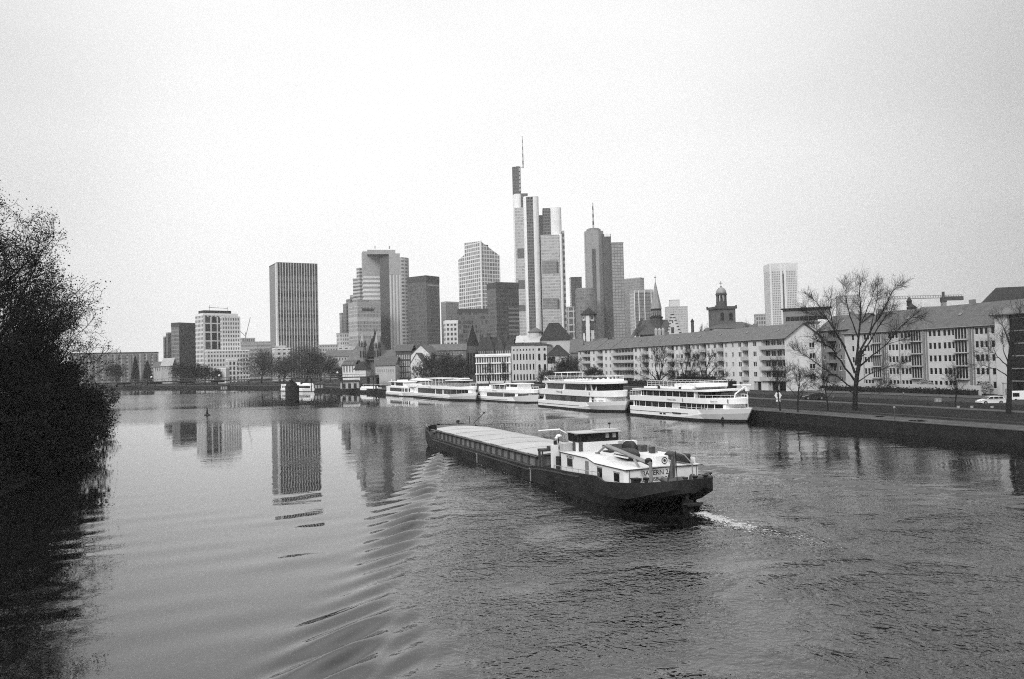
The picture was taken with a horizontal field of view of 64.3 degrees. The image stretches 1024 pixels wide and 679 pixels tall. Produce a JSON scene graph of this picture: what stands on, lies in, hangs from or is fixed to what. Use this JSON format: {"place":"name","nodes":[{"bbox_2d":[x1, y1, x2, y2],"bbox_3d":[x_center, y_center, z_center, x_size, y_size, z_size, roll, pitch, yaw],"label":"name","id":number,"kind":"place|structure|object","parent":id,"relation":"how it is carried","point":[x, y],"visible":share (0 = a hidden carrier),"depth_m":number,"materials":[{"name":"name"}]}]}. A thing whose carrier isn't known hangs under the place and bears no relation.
{"place":"outdoors","nodes":[
{"label":"outdoors","id":0,"kind":"place"},
{"bbox_2d":[0,453,59,495],"bbox_3d":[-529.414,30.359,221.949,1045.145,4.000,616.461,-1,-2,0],"label":"wooded bank","id":1,"kind":"structure","parent":0,"point":[26,477],"depth_m":92.97,"materials":[{"name":"plant"}]},
{"bbox_2d":[0,180,110,400],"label":"riverside tree","id":2,"kind":"object","parent":1,"relation":"on","point":[9,292],"visible":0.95,"depth_m":96.81,"materials":[{"name":"black plant"}]},
{"bbox_2d":[1,342,117,460],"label":"riverside bush","id":3,"kind":"object","parent":1,"relation":"on","point":[84,393],"visible":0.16,"depth_m":117.28,"materials":[{"name":"black plant"}]},
{"bbox_2d":[5,397,117,452],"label":"riverside bush","id":4,"kind":"object","parent":1,"relation":"on","point":[94,430],"visible":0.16,"depth_m":122.92,"materials":[{"name":"black plant"}]},
{"bbox_2d":[0,280,124,408],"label":"riverside tree","id":5,"kind":"object","parent":1,"relation":"on","point":[44,362],"visible":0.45,"depth_m":112.33,"materials":[{"name":"black plant"}]},
{"bbox_2d":[50,385,120,431],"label":"riverside bush","id":6,"kind":"object","parent":1,"relation":"on","point":[109,422],"visible":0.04,"depth_m":164.81,"materials":[{"name":"black plant"}]},
{"bbox_2d":[75,379,124,406],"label":"riverside bush","id":7,"kind":"object","parent":1,"relation":"on","point":[112,394],"visible":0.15,"depth_m":283.52,"materials":[{"name":"black plant"}]},
{"bbox_2d":[168,363,193,384],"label":"bushy tree","id":8,"kind":"object","parent":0,"point":[174,368],"visible":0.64,"depth_m":617.99,"materials":[{"name":"grey plant"}]},
{"bbox_2d":[0,388,1023,678],"bbox_3d":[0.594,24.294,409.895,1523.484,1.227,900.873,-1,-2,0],"label":"water","id":9,"kind":"structure","parent":0,"point":[240,534],"depth_m":51.14,"materials":[{"name":"black liquid"}]},
{"bbox_2d":[285,379,298,395],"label":"bridge pier","id":10,"kind":"structure","parent":9,"relation":"in","point":[291,387],"depth_m":364.57,"materials":[{"name":"stone"}]},
{"bbox_2d":[386,379,420,396],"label":"day boat","id":11,"kind":"object","parent":9,"relation":"on","point":[404,388],"visible":0.67,"depth_m":328.43,"materials":[{"name":"white paint"}]},
{"bbox_2d":[413,377,482,400],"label":"passenger ship","id":12,"kind":"object","parent":9,"relation":"on","point":[459,389],"visible":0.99,"depth_m":282.86,"materials":[{"name":"white paint"}]},
{"bbox_2d":[478,383,540,402],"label":"day boat","id":13,"kind":"object","parent":9,"relation":"on","point":[517,392],"visible":1,"depth_m":254.66,"materials":[{"name":"white paint"}]},
{"bbox_2d":[425,412,712,512],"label":"cargo barge","id":14,"kind":"object","parent":9,"relation":"on","point":[605,466],"visible":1,"depth_m":75.24,"materials":[{"name":"metal"}]},
{"bbox_2d":[538,372,628,411],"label":"passenger ship","id":15,"kind":"object","parent":9,"relation":"on","point":[593,393],"visible":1,"depth_m":201.83,"materials":[{"name":"white paint"}]},
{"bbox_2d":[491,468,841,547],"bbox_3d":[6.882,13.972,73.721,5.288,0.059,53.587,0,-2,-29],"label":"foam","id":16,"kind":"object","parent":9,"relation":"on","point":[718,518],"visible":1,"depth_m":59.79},
{"bbox_2d":[630,380,751,421],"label":"passenger ship","id":17,"kind":"object","parent":9,"relation":"on","point":[698,401],"visible":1,"depth_m":161.84,"materials":[{"name":"white paint"}]},
{"bbox_2d":[0,385,1023,445],"bbox_3d":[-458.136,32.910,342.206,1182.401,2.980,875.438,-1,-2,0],"label":"quay wall","id":18,"kind":"structure","parent":0,"point":[987,434],"depth_m":127.94,"materials":[{"name":"concrete"}]},
{"bbox_2d":[0,0,1023,363],"label":"sky","id":19,"kind":"structure","parent":0,"point":[185,150],"materials":[{"name":"white"}]},
{"bbox_2d":[79,382,1023,404],"bbox_3d":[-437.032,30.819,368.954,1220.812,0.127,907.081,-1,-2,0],"label":"embankment road","id":20,"kind":"structure","parent":0,"point":[896,397],"depth_m":180.88,"materials":[{"name":"asphalt"}]},
{"bbox_2d":[975,396,1005,403],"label":"parked car","id":21,"kind":"object","parent":20,"relation":"on","point":[993,399],"visible":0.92,"depth_m":146.63,"materials":[{"name":"white metal"}]},
{"bbox_2d":[85,385,1023,429],"bbox_3d":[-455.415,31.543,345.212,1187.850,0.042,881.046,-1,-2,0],"label":"quay path","id":22,"kind":"structure","parent":0,"point":[908,419],"depth_m":129.28,"materials":[{"name":"concrete"}]},
{"bbox_2d":[765,351,792,410],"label":"bare tree","id":23,"kind":"object","parent":22,"relation":"on","point":[777,376],"visible":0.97,"depth_m":154.60,"materials":[{"name":"grey plant"}]},
{"bbox_2d":[780,359,822,411],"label":"bare tree","id":24,"kind":"object","parent":22,"relation":"on","point":[799,374],"visible":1,"depth_m":147.97,"materials":[{"name":"black plant"}]},
{"bbox_2d":[87,379,1023,425],"bbox_3d":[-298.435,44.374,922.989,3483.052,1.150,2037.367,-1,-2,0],"label":"ground","id":25,"kind":"structure","parent":0,"point":[763,405],"depth_m":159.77,"materials":[{"name":"plant"}]},
{"bbox_2d":[69,352,158,383],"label":"apartment building","id":26,"kind":"structure","parent":25,"relation":"on","point":[152,358],"depth_m":797.52,"materials":[{"name":"concrete"}]},
{"bbox_2d":[103,363,129,384],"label":"bushy tree","id":27,"kind":"object","parent":25,"relation":"on","point":[118,370],"visible":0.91,"depth_m":624.97,"materials":[{"name":"black plant"}]},
{"bbox_2d":[160,358,177,383],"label":"house","id":28,"kind":"structure","parent":25,"relation":"on","point":[165,365],"depth_m":665.08,"materials":[{"name":"grey paint"}]},
{"bbox_2d":[171,322,195,380],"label":"tower block","id":29,"kind":"structure","parent":25,"relation":"on","point":[183,346],"depth_m":761.50,"materials":[{"name":"concrete"}]},
{"bbox_2d":[178,362,207,384],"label":"bushy tree","id":30,"kind":"object","parent":25,"relation":"on","point":[192,371],"visible":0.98,"depth_m":605.49,"materials":[{"name":"black plant"}]},
{"bbox_2d":[195,305,237,381],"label":"office block","id":31,"kind":"structure","parent":25,"relation":"on","point":[207,329],"depth_m":689.43,"materials":[{"name":"white paint"}]},
{"bbox_2d":[205,350,249,381],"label":"office block","id":32,"kind":"structure","parent":25,"relation":"on","point":[215,358],"depth_m":671.88,"materials":[{"name":"white paint"}]},
{"bbox_2d":[220,316,240,349],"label":"office block","id":33,"kind":"structure","parent":25,"relation":"on","point":[230,338],"depth_m":682.84,"materials":[{"name":"white paint"}]},
{"bbox_2d":[226,358,237,381],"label":"office block","id":34,"kind":"structure","parent":25,"relation":"on","point":[232,364],"depth_m":636.12,"materials":[{"name":"white paint"}]},
{"bbox_2d":[90,372,376,393],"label":"footbridge","id":35,"kind":"object","parent":25,"relation":"on","point":[155,382],"visible":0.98,"depth_m":363.52,"materials":[{"name":"black paint"}]},
{"bbox_2d":[241,341,270,378],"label":"building","id":36,"kind":"structure","parent":25,"relation":"on","point":[265,345],"depth_m":764.97,"materials":[{"name":"concrete"}]},
{"bbox_2d":[237,342,283,382],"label":"bushy tree","id":37,"kind":"object","parent":25,"relation":"on","point":[260,361],"visible":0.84,"depth_m":577.87,"materials":[{"name":"black plant"}]},
{"bbox_2d":[265,354,297,381],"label":"bushy tree","id":38,"kind":"object","parent":25,"relation":"on","point":[280,365],"visible":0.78,"depth_m":572.90,"materials":[{"name":"grey plant"}]},
{"bbox_2d":[272,348,290,380],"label":"building","id":39,"kind":"structure","parent":25,"relation":"on","point":[277,351],"depth_m":637.07,"materials":[{"name":"white paint"}]},
{"bbox_2d":[269,262,318,377],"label":"skyscraper","id":40,"kind":"structure","parent":25,"relation":"on","point":[294,316],"depth_m":811.28,"materials":[{"name":"metal"}]},
{"bbox_2d":[279,343,327,381],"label":"bushy tree","id":41,"kind":"object","parent":25,"relation":"on","point":[300,369],"visible":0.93,"depth_m":565.71,"materials":[{"name":"black plant"}]},
{"bbox_2d":[317,355,340,380],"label":"bushy tree","id":42,"kind":"object","parent":25,"relation":"on","point":[329,365],"visible":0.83,"depth_m":555.79,"materials":[{"name":"grey plant"}]},
{"bbox_2d":[325,350,352,378],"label":"mansard house","id":43,"kind":"structure","parent":25,"relation":"on","point":[342,355],"depth_m":685.40,"materials":[{"name":"grey paint"}]},
{"bbox_2d":[341,360,358,379],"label":"chapel wing","id":44,"kind":"structure","parent":25,"relation":"on","point":[348,366],"depth_m":435.48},
{"bbox_2d":[353,361,370,379],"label":"chapel","id":45,"kind":"structure","parent":25,"relation":"on","point":[363,368],"depth_m":430.06,"materials":[{"name":"paint"}]},
{"bbox_2d":[348,299,380,349],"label":"office tower","id":46,"kind":"structure","parent":25,"relation":"on","point":[364,316],"depth_m":808.38,"materials":[{"name":"concrete"}]},
{"bbox_2d":[347,330,385,374],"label":"gothic church","id":47,"kind":"structure","parent":25,"relation":"on","point":[367,351],"depth_m":446.98,"materials":[{"name":"stone"}]},
{"bbox_2d":[362,251,380,309],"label":"skyscraper","id":48,"kind":"structure","parent":25,"relation":"on","point":[370,278],"depth_m":854.52,"materials":[{"name":"concrete"}]},
{"bbox_2d":[380,254,390,349],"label":"skyscraper","id":49,"kind":"structure","parent":25,"relation":"on","point":[385,299],"depth_m":848.21,"materials":[{"name":"grey glass"}]},
{"bbox_2d":[374,356,399,385],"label":"town house","id":50,"kind":"structure","parent":25,"relation":"on","point":[387,369],"depth_m":419.43,"materials":[{"name":"grey paint"}]},
{"bbox_2d":[367,246,408,349],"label":"skyscraper","id":51,"kind":"structure","parent":25,"relation":"on","point":[398,273],"depth_m":841.75,"materials":[{"name":"silver metal"}]},
{"bbox_2d":[395,344,415,379],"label":"town house","id":52,"kind":"structure","parent":25,"relation":"on","point":[404,352],"depth_m":427.59,"materials":[{"name":"stone"}]},
{"bbox_2d":[407,275,440,347],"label":"skyscraper","id":53,"kind":"structure","parent":25,"relation":"on","point":[423,310],"depth_m":808.72,"materials":[{"name":"grey glass"}]},
{"bbox_2d":[410,345,440,372],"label":"gabled house","id":54,"kind":"structure","parent":25,"relation":"on","point":[425,349],"depth_m":423.76,"materials":[{"name":"paint"}]},
{"bbox_2d":[413,350,442,379],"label":"bushy tree","id":55,"kind":"object","parent":25,"relation":"on","point":[428,363],"visible":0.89,"depth_m":401.94,"materials":[{"name":"grey plant"}]},
{"bbox_2d":[431,350,456,382],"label":"bushy tree","id":56,"kind":"object","parent":25,"relation":"on","point":[441,363],"visible":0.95,"depth_m":398.64,"materials":[{"name":"black plant"}]},
{"bbox_2d":[429,344,467,372],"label":"town house","id":57,"kind":"structure","parent":25,"relation":"on","point":[457,349],"depth_m":440.68,"materials":[{"name":"stone"}]},
{"bbox_2d":[441,301,458,343],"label":"skyscraper","id":58,"kind":"structure","parent":25,"relation":"on","point":[449,309],"depth_m":956.06,"materials":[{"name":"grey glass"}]},
{"bbox_2d":[443,320,457,343],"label":"office block","id":59,"kind":"structure","parent":25,"relation":"on","point":[450,331],"depth_m":601.38,"materials":[{"name":"white paint"}]},
{"bbox_2d":[448,353,468,379],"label":"bushy tree","id":60,"kind":"object","parent":25,"relation":"on","point":[457,368],"visible":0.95,"depth_m":396.30,"materials":[{"name":"black plant"}]},
{"bbox_2d":[457,309,487,348],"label":"office block","id":61,"kind":"structure","parent":25,"relation":"on","point":[476,318],"depth_m":642.46,"materials":[{"name":"metal"}]},
{"bbox_2d":[467,324,478,382],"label":"spired tower","id":62,"kind":"structure","parent":25,"relation":"on","point":[472,346],"depth_m":396.59,"materials":[{"name":"stone"}]},
{"bbox_2d":[458,240,499,308],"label":"skyscraper","id":63,"kind":"structure","parent":25,"relation":"on","point":[479,265],"depth_m":791.86,"materials":[{"name":"concrete"}]},
{"bbox_2d":[475,353,511,383],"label":"columned house","id":64,"kind":"structure","parent":25,"relation":"on","point":[485,360],"depth_m":384.68,"materials":[{"name":"white paint"}]},
{"bbox_2d":[478,333,514,353],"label":"gabled mansion","id":65,"kind":"structure","parent":25,"relation":"on","point":[488,344],"depth_m":411.34,"materials":[{"name":"stone"}]},
{"bbox_2d":[487,282,519,340],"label":"skyscraper","id":66,"kind":"structure","parent":25,"relation":"on","point":[503,306],"depth_m":706.58,"materials":[{"name":"metal"}]},
{"bbox_2d":[511,342,535,382],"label":"palace","id":67,"kind":"structure","parent":25,"relation":"on","point":[523,364],"depth_m":364.87,"materials":[{"name":"stone"}]},
{"bbox_2d":[512,136,566,335],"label":"skyscraper","id":68,"kind":"structure","parent":25,"relation":"on","point":[539,256],"depth_m":1006.95,"materials":[{"name":"grey glass"}]},
{"bbox_2d":[535,342,551,383],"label":"palace wing","id":69,"kind":"structure","parent":25,"relation":"on","point":[543,350],"depth_m":361.50,"materials":[{"name":"paint"}]},
{"bbox_2d":[534,368,558,385],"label":"bushy tree","id":70,"kind":"object","parent":25,"relation":"on","point":[546,373],"visible":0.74,"depth_m":315.60,"materials":[{"name":"grey plant"}]},
{"bbox_2d":[540,323,572,360],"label":"gothic hall","id":71,"kind":"structure","parent":25,"relation":"on","point":[554,334],"depth_m":378.29,"materials":[{"name":"paint"}]},
{"bbox_2d":[546,345,568,377],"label":"gate house","id":72,"kind":"structure","parent":25,"relation":"on","point":[555,353],"depth_m":352.10,"materials":[{"name":"paint"}]},
{"bbox_2d":[551,353,583,378],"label":"bushy tree","id":73,"kind":"object","parent":25,"relation":"on","point":[564,366],"visible":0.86,"depth_m":319.56,"materials":[{"name":"grey plant"}]},
{"bbox_2d":[566,306,574,338],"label":"office tower","id":74,"kind":"structure","parent":25,"relation":"on","point":[570,322],"depth_m":881.34,"materials":[{"name":"concrete"}]},
{"bbox_2d":[569,277,581,338],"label":"skyscraper","id":75,"kind":"structure","parent":25,"relation":"on","point":[575,282],"depth_m":1153.04,"materials":[{"name":"grey glass"}]},
{"bbox_2d":[569,339,583,375],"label":"hall","id":76,"kind":"structure","parent":25,"relation":"on","point":[576,345],"depth_m":364.45,"materials":[{"name":"paint"}]},
{"bbox_2d":[575,288,597,338],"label":"office tower","id":77,"kind":"structure","parent":25,"relation":"on","point":[585,298],"depth_m":964.51,"materials":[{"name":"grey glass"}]},
{"bbox_2d":[577,339,607,375],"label":"apartment house","id":78,"kind":"structure","parent":25,"relation":"on","point":[587,351],"depth_m":348.88,"materials":[{"name":"paint"}]},
{"bbox_2d":[584,338,607,344],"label":"hall","id":79,"kind":"structure","parent":25,"relation":"on","point":[597,339],"depth_m":403.80,"materials":[{"name":"paint"}]},
{"bbox_2d":[580,307,596,341],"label":"white river tower","id":80,"kind":"structure","parent":79,"relation":"on","point":[588,314],"depth_m":402.74,"materials":[{"name":"paint"}]},
{"bbox_2d":[584,203,625,339],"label":"skyscraper","id":81,"kind":"structure","parent":25,"relation":"on","point":[604,264],"depth_m":1004.50,"materials":[{"name":"grey glass"}]},
{"bbox_2d":[595,337,624,377],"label":"apartment house","id":82,"kind":"structure","parent":25,"relation":"on","point":[603,354],"depth_m":329.96,"materials":[{"name":"paint"}]},
{"bbox_2d":[624,277,643,337],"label":"skyscraper","id":83,"kind":"structure","parent":25,"relation":"on","point":[630,284],"depth_m":1213.68,"materials":[{"name":"concrete"}]},
{"bbox_2d":[629,289,652,336],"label":"office tower","id":84,"kind":"structure","parent":25,"relation":"on","point":[640,303],"depth_m":823.00,"materials":[{"name":"concrete"}]},
{"bbox_2d":[625,344,685,385],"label":"bare tree","id":85,"kind":"object","parent":25,"relation":"on","point":[663,351],"visible":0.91,"depth_m":222.02,"materials":[{"name":"grey plant"}]},
{"bbox_2d":[632,277,680,336],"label":"spired church","id":86,"kind":"structure","parent":25,"relation":"on","point":[655,324],"depth_m":443.31,"materials":[{"name":"stone"}]},
{"bbox_2d":[665,306,687,332],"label":"office tower","id":87,"kind":"structure","parent":25,"relation":"on","point":[680,313],"depth_m":1252.43,"materials":[{"name":"concrete"}]},
{"bbox_2d":[659,344,702,380],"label":"bare tree","id":88,"kind":"object","parent":25,"relation":"on","point":[670,375],"visible":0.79,"depth_m":213.43,"materials":[{"name":"grey plant"}]},
{"bbox_2d":[685,348,730,383],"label":"bare tree","id":89,"kind":"object","parent":25,"relation":"on","point":[706,368],"visible":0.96,"depth_m":204.81,"materials":[{"name":"grey plant"}]},
{"bbox_2d":[611,322,823,390],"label":"apartment house","id":90,"kind":"structure","parent":25,"relation":"on","point":[746,354],"depth_m":239.16,"materials":[{"name":"paint"}]},
{"bbox_2d":[704,322,752,330],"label":"assembly hall","id":91,"kind":"structure","parent":25,"relation":"on","point":[721,326],"depth_m":474.82,"materials":[{"name":"grey paint"}]},
{"bbox_2d":[706,286,736,326],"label":"domed church tower","id":92,"kind":"structure","parent":91,"relation":"on","point":[721,311],"depth_m":480.22,"materials":[{"name":"grey stone"}]},
{"bbox_2d":[763,263,798,325],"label":"skyscraper","id":93,"kind":"structure","parent":25,"relation":"on","point":[781,287],"depth_m":1251.95,"materials":[{"name":"stone"}]},
{"bbox_2d":[780,306,831,323],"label":"office block","id":94,"kind":"structure","parent":25,"relation":"on","point":[790,316],"depth_m":447.38,"materials":[{"name":"grey glass"}]},
{"bbox_2d":[804,363,842,410],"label":"bare tree","id":95,"kind":"object","parent":25,"relation":"on","point":[827,378],"visible":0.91,"depth_m":148.95,"materials":[{"name":"grey plant"}]},
{"bbox_2d":[816,312,874,382],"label":"apartment house","id":96,"kind":"structure","parent":25,"relation":"on","point":[830,356],"depth_m":254.38,"materials":[{"name":"paint"}]},
{"bbox_2d":[836,295,858,315],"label":"office tower","id":97,"kind":"structure","parent":25,"relation":"on","point":[844,309],"depth_m":1351.51,"materials":[{"name":"stone"}]},
{"bbox_2d":[785,266,937,409],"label":"bare tree","id":98,"kind":"object","parent":25,"relation":"on","point":[858,364],"visible":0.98,"depth_m":146.99,"materials":[{"name":"grey plant"}]},
{"bbox_2d":[822,385,978,394],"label":"clipped hedge","id":99,"kind":"object","parent":25,"relation":"on","point":[925,390],"visible":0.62,"depth_m":186.31,"materials":[{"name":"plant"}]},
{"bbox_2d":[822,382,981,394],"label":"garden wall","id":100,"kind":"structure","parent":25,"relation":"on","point":[966,387],"depth_m":186.75,"materials":[{"name":"grey paint"}]},
{"bbox_2d":[891,292,963,305],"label":"tower crane","id":101,"kind":"object","parent":25,"relation":"on","point":[944,299],"visible":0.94,"depth_m":419.78,"materials":[{"name":"grey metal"}]},
{"bbox_2d":[841,299,1023,393],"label":"apartment house","id":102,"kind":"structure","parent":25,"relation":"on","point":[955,333],"depth_m":190.99,"materials":[{"name":"paint"}]},
{"bbox_2d":[954,299,1023,412],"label":"bare tree","id":103,"kind":"object","parent":25,"relation":"on","point":[1011,342],"visible":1,"depth_m":126.73,"materials":[{"name":"grey plant"}]},
{"bbox_2d":[981,286,1023,302],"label":"gabled house","id":104,"kind":"structure","parent":25,"relation":"on","point":[1004,293],"depth_m":208.26,"materials":[{"name":"paint"}]},
{"bbox_2d":[988,301,1023,394],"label":"stair tower house","id":105,"kind":"structure","parent":25,"relation":"on","point":[1018,381],"depth_m":169.09,"materials":[{"name":"paint"}]},
{"bbox_2d":[100,382,1023,410],"bbox_3d":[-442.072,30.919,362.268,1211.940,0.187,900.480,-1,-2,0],"label":"lawn","id":106,"kind":"structure","parent":0,"point":[942,403],"depth_m":161.75,"materials":[{"name":"plant"}]},
{"bbox_2d":[941,359,967,405],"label":"bare tree","id":107,"kind":"object","parent":106,"relation":"on","point":[955,376],"visible":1,"depth_m":142.74,"materials":[{"name":"grey plant"}]},
{"bbox_2d":[132,381,1023,399],"bbox_3d":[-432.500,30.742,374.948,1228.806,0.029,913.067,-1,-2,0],"label":"pavement","id":108,"kind":"structure","parent":0,"point":[938,395],"depth_m":190.98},
{"bbox_2d":[133,383,1023,412],"bbox_3d":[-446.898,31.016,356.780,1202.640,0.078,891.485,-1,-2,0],"label":"park path","id":109,"kind":"structure","parent":0,"point":[800,400],"depth_m":155.42,"materials":[{"name":"grey"}]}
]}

